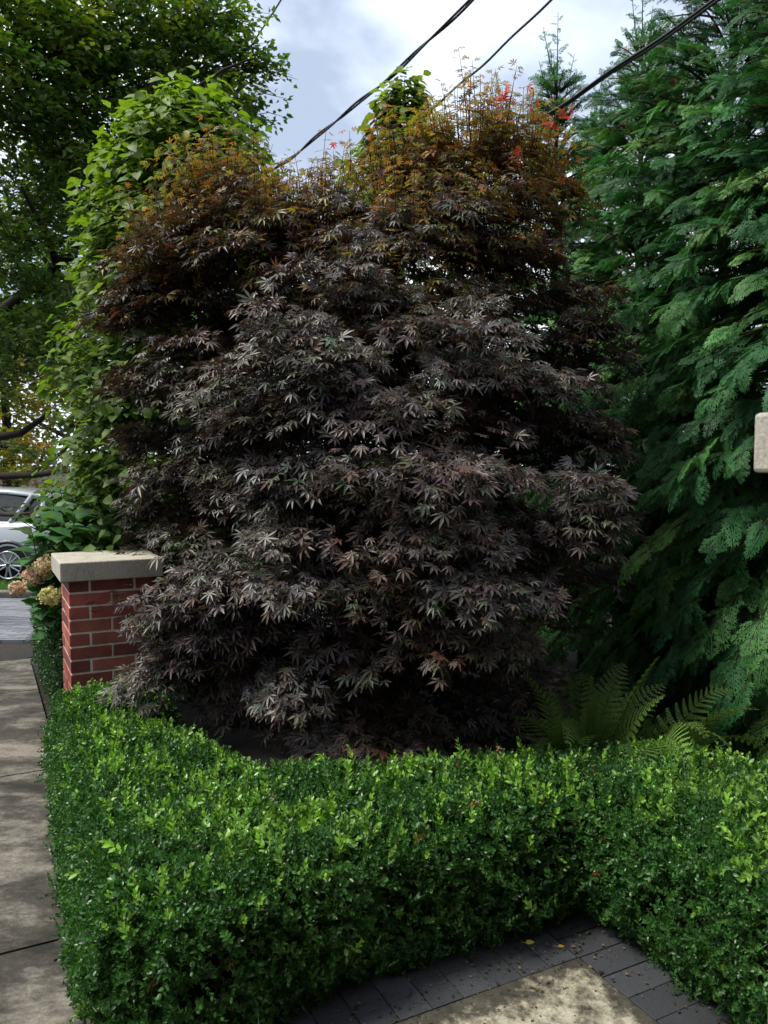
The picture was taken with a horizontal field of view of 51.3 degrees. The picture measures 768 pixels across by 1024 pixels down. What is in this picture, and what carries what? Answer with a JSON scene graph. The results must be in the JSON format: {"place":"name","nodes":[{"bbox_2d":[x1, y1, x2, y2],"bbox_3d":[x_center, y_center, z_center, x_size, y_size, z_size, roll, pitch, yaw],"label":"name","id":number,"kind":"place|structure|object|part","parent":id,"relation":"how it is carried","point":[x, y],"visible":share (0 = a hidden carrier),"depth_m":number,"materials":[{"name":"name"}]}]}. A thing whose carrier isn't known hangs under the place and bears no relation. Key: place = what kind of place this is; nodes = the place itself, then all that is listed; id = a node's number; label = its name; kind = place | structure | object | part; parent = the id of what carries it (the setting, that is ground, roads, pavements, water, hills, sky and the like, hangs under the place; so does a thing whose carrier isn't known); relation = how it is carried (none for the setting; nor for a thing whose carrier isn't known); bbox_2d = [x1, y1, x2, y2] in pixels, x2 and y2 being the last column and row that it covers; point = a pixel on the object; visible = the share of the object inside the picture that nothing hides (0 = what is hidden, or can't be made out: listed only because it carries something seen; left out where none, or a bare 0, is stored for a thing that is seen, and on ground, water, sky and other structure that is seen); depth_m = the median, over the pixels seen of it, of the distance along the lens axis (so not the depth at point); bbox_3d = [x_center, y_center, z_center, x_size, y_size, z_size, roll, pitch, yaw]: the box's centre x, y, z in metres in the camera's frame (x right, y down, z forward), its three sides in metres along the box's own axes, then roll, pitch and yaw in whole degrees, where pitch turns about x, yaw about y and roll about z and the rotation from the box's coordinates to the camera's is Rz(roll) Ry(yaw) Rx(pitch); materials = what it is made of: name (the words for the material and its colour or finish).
{"place":"outdoors","nodes":[
{"label":"outdoors","id":0,"kind":"place"},
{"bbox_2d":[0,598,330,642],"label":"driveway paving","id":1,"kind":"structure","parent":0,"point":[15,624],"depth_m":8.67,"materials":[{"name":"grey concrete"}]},
{"bbox_2d":[0,487,88,582],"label":"parked car","id":2,"kind":"object","parent":1,"relation":"on","point":[11,539],"visible":0.35,"depth_m":14.15,"materials":[{"name":"grey paint"}]},
{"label":"windows","id":3,"kind":"part","parent":2,"relation":"part of","materials":[{"name":"black glass"}]},
{"bbox_2d":[247,0,281,51],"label":"overhead cable","id":4,"kind":"object","parent":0,"point":[267,20],"visible":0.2,"depth_m":11.96,"materials":[{"name":"black plastic"}]},
{"bbox_2d":[269,0,473,173],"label":"overhead cable","id":5,"kind":"object","parent":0,"point":[450,20],"visible":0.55,"depth_m":8.34,"materials":[{"name":"black plastic"}]},
{"bbox_2d":[0,466,767,983],"bbox_3d":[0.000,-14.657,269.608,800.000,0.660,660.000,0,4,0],"label":"ground","id":6,"kind":"structure","parent":0,"point":[248,746],"depth_m":4.67,"materials":[{"name":"soil"}]},
{"bbox_2d":[0,590,32,597],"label":"kerb","id":7,"kind":"structure","parent":6,"relation":"on","point":[4,593],"depth_m":12.10,"materials":[{"name":"concrete"}]},
{"bbox_2d":[0,300,107,488],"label":"street tree","id":8,"kind":"object","parent":6,"relation":"on","point":[8,462],"visible":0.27,"depth_m":18.85,"materials":[{"name":"green plant"}]},
{"bbox_2d":[0,659,112,1023],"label":"concrete walk","id":9,"kind":"structure","parent":6,"relation":"on","point":[32,988],"depth_m":2.86,"materials":[{"name":"grey concrete"}]},
{"bbox_2d":[0,250,147,505],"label":"street tree","id":10,"kind":"object","parent":6,"relation":"on","point":[61,431],"visible":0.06,"depth_m":25.55,"materials":[{"name":"green plant"}]},
{"bbox_2d":[8,486,141,690],"bbox_3d":[-1.753,0.537,4.681,0.777,1.361,0.751,0,4,0],"label":"hydrangea bush","id":11,"kind":"object","parent":6,"relation":"on","point":[43,613],"visible":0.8,"depth_m":4.53,"materials":[{"name":"green plant"}]},
{"bbox_2d":[26,594,179,709],"bbox_3d":[-1.851,0.854,5.224,0.845,0.752,1.582,-2,4,-27],"label":"clipped hedge","id":12,"kind":"object","parent":6,"relation":"on","point":[45,655],"visible":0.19,"depth_m":4.63,"materials":[{"name":"green plant"}]},
{"bbox_2d":[51,549,162,692],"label":"brick pillar","id":13,"kind":"structure","parent":6,"relation":"on","point":[96,647],"depth_m":3.98,"materials":[{"name":"brick"}]},
{"bbox_2d":[0,0,297,533],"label":"beech tree","id":14,"kind":"object","parent":6,"relation":"on","point":[85,50],"visible":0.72,"depth_m":6.33,"materials":[{"name":"green plant"}]},
{"bbox_2d":[14,65,321,701],"bbox_3d":[-1.249,-0.782,5.112,1.951,3.938,2.010,0,4,0],"label":"hornbeam tree","id":15,"kind":"object","parent":6,"relation":"on","point":[147,129],"visible":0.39,"depth_m":4.58,"materials":[{"name":"green plant"}]},
{"bbox_2d":[73,47,649,767],"bbox_3d":[-0.039,-0.488,4.069,2.802,3.748,2.900,-2,4,-29],"label":"japanese maple","id":16,"kind":"object","parent":6,"relation":"on","point":[411,475],"visible":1,"depth_m":3.46,"materials":[{"name":"purple plant"}]},
{"bbox_2d":[34,673,767,1023],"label":"boxwood hedge","id":17,"kind":"object","parent":6,"relation":"on","point":[202,881],"visible":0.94,"depth_m":2.35,"materials":[{"name":"green plant"}]},
{"bbox_2d":[313,66,504,631],"bbox_3d":[0.158,-1.221,6.510,1.836,4.642,1.910,0,4,0],"label":"hornbeam tree","id":18,"kind":"object","parent":6,"relation":"on","point":[399,91],"visible":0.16,"depth_m":6.28,"materials":[{"name":"green plant"}]},
{"bbox_2d":[131,910,739,1023],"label":"paver border","id":19,"kind":"object","parent":6,"relation":"on","point":[656,1002],"visible":0.5,"depth_m":2.29,"materials":[{"name":"grey stone"}]},
{"bbox_2d":[292,917,739,1023],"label":"leaf litter","id":20,"kind":"object","parent":6,"relation":"on","point":[472,964],"visible":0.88,"depth_m":2.27,"materials":[{"name":"brown plant"}]},
{"bbox_2d":[396,958,658,1023],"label":"doorstep slab","id":21,"kind":"structure","parent":6,"relation":"on","point":[584,1001],"depth_m":2.18,"materials":[{"name":"concrete"}]},
{"bbox_2d":[434,15,645,673],"bbox_3d":[1.331,-1.163,6.221,2.080,5.384,1.855,-1,4,-23],"label":"cypress tree","id":22,"kind":"object","parent":6,"relation":"on","point":[556,88],"visible":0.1,"depth_m":6.08,"materials":[{"name":"green plant"}]},
{"bbox_2d":[491,276,605,508],"bbox_3d":[5.897,-4.962,32.228,11.218,10.296,9.164,0,4,0],"label":"street tree","id":23,"kind":"object","parent":6,"relation":"on","point":[539,329],"depth_m":32.56,"materials":[{"name":"green plant"}]},
{"bbox_2d":[502,70,657,648],"bbox_3d":[1.925,-1.263,7.115,2.282,5.189,2.154,0,4,0],"label":"cypress tree","id":24,"kind":"object","parent":6,"relation":"on","point":[596,109],"visible":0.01,"depth_m":6.88,"materials":[{"name":"green plant"}]},
{"bbox_2d":[509,656,665,754],"bbox_3d":[0.741,0.933,3.156,1.156,0.757,0.517,-2,4,-28],"label":"fern","id":25,"kind":"object","parent":6,"relation":"on","point":[594,730],"visible":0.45,"depth_m":3.25,"materials":[{"name":"green plant"}]},
{"bbox_2d":[500,0,764,706],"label":"cypress tree","id":26,"kind":"object","parent":6,"relation":"on","point":[583,262],"visible":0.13,"depth_m":5.43,"materials":[{"name":"green plant"}]},
{"bbox_2d":[515,0,767,759],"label":"cypress tree","id":27,"kind":"object","parent":6,"relation":"on","point":[673,109],"visible":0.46,"depth_m":4.68,"materials":[{"name":"green plant"}]},
{"bbox_2d":[559,40,763,665],"bbox_3d":[2.339,-1.276,6.497,2.158,5.193,2.287,0,4,0],"label":"cypress tree","id":28,"kind":"object","parent":6,"relation":"on","point":[622,307],"depth_m":6.25,"materials":[{"name":"green plant"}]},
{"bbox_2d":[565,686,767,770],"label":"fern","id":29,"kind":"object","parent":6,"relation":"on","point":[679,733],"visible":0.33,"depth_m":3.15,"materials":[{"name":"green plant"}]},
{"bbox_2d":[574,0,767,767],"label":"cypress tree","id":30,"kind":"object","parent":6,"relation":"on","point":[741,353],"visible":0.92,"depth_m":4.01,"materials":[{"name":"green plant"}]},
{"bbox_2d":[0,0,767,465],"label":"sky","id":31,"kind":"structure","parent":0,"point":[340,51],"materials":[{"name":"white"}]},
{"bbox_2d":[338,0,552,193],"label":"overhead cable","id":32,"kind":"object","parent":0,"point":[513,35],"visible":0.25,"depth_m":8.50,"materials":[{"name":"black plastic"}]},
{"bbox_2d":[522,940,533,943],"bbox_3d":[0.429,1.285,2.389,0.045,0.006,0.016,0,4,0],"label":"fallen leaf","id":33,"kind":"object","parent":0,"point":[529,942],"visible":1,"depth_m":2.39,"materials":[{"name":"yellow plant"}]},
{"bbox_2d":[453,0,720,167],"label":"overhead cable","id":34,"kind":"object","parent":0,"point":[671,32],"visible":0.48,"depth_m":4.53,"materials":[{"name":"black plastic"}]},
{"bbox_2d":[754,413,767,472],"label":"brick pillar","id":35,"kind":"structure","parent":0,"point":[761,447],"depth_m":1.16,"materials":[{"name":"stone"}]},
{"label":"verge","id":36,"kind":"structure","parent":0,"visible":0},
{"bbox_2d":[0,578,27,589],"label":"grass","id":37,"kind":"structure","parent":36,"relation":"on","point":[4,586],"depth_m":13.00,"materials":[{"name":"green plant"}]}
]}

